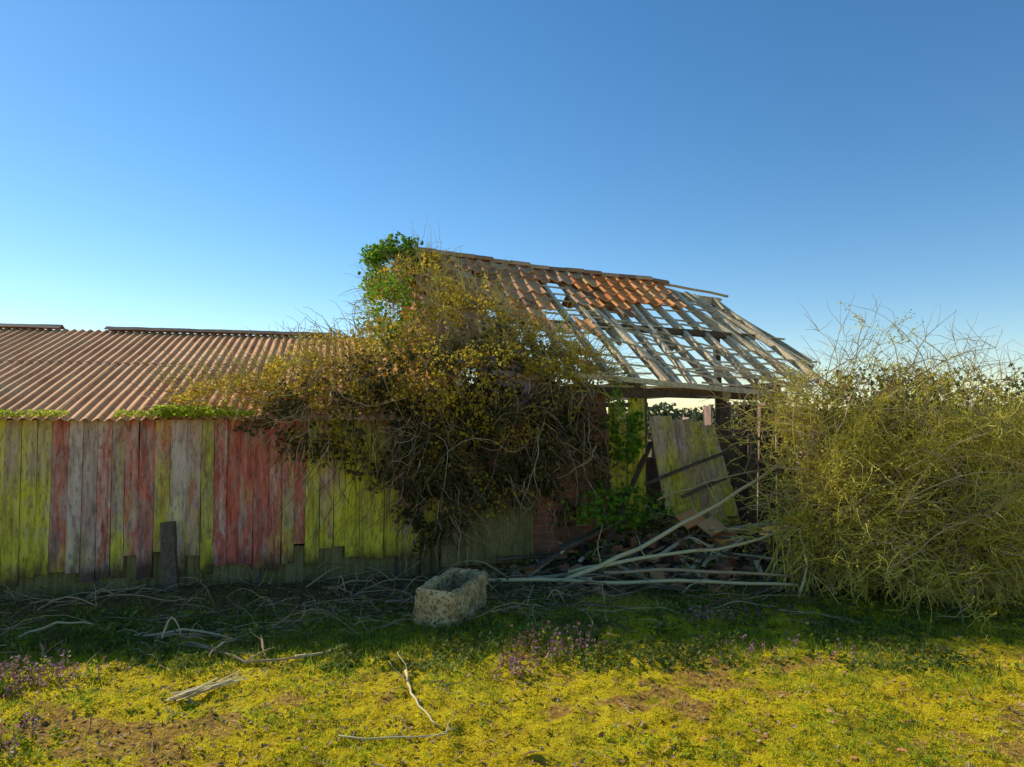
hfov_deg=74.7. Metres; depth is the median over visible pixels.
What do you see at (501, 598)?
brushwood pile
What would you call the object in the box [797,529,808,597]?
fallen pole
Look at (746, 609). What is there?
deadnettle plant
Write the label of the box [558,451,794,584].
fallen pole
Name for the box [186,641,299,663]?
fallen branch
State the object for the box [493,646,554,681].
deadnettle plant
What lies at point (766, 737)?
brick fragments
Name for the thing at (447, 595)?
stone trough
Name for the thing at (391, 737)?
fallen branch
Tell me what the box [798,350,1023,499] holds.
ivy covered shrub
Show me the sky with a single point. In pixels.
(190, 164)
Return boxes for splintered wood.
[166,671,248,701]
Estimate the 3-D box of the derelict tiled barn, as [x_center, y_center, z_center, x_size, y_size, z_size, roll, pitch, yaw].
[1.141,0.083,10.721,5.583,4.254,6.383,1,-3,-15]
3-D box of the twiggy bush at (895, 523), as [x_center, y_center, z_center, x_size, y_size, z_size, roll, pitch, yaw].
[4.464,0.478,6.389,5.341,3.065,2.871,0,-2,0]
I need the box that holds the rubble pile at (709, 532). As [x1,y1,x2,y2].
[390,429,853,613]
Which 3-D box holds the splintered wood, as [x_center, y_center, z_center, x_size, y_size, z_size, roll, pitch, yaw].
[-1.815,1.834,4.085,0.169,0.066,0.524,-1,-3,28]
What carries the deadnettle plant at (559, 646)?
on the ground at (380, 669)
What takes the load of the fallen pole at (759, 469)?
on the rubble pile at (709, 532)
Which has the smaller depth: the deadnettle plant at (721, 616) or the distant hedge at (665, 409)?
the deadnettle plant at (721, 616)
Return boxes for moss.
[0,588,1023,766]
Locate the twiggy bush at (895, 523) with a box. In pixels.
[686,289,1023,643]
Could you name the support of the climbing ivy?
attached to the derelict tiled barn
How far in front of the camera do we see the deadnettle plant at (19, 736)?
3.43 m
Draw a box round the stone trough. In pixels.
[412,567,487,627]
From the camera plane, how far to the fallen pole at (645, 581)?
6.29 m
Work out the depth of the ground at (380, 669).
4.04 m
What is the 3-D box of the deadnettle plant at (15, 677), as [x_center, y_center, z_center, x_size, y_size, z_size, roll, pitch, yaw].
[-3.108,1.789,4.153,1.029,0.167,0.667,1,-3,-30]
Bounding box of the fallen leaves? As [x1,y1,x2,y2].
[0,581,1023,766]
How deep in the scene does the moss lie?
3.80 m
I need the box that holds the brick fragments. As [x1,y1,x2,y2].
[700,708,908,760]
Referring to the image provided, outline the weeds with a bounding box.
[0,574,1023,677]
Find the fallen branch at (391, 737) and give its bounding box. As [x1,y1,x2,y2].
[338,709,457,739]
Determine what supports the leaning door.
in the derelict tiled barn
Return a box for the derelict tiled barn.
[399,247,847,568]
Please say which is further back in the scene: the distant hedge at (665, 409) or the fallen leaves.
the distant hedge at (665, 409)
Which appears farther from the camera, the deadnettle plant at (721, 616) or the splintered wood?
the deadnettle plant at (721, 616)
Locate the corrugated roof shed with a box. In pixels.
[0,323,481,600]
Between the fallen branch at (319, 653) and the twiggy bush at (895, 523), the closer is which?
the fallen branch at (319, 653)
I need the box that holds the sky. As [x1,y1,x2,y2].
[0,0,1023,412]
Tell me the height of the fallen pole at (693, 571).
0.086 m
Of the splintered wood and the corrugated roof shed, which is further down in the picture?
the splintered wood
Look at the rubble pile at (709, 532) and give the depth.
7.14 m
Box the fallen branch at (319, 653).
[295,643,346,658]
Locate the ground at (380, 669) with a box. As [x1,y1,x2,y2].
[0,413,1023,766]
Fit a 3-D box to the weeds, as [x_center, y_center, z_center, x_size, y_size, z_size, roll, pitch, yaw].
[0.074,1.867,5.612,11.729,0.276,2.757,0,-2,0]
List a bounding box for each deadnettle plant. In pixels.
[0,642,106,700]
[0,700,43,760]
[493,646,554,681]
[503,620,623,676]
[681,600,741,629]
[697,602,793,623]
[699,630,863,666]
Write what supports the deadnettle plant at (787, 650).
on the ground at (380, 669)
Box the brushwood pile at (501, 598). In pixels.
[0,557,1023,766]
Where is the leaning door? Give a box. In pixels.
[648,415,742,531]
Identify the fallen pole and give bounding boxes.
[487,578,797,586]
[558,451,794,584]
[568,521,807,573]
[604,568,789,576]
[657,446,791,500]
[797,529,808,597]
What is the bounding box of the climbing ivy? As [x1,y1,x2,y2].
[113,221,673,578]
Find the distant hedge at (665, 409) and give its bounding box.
[605,400,1023,440]

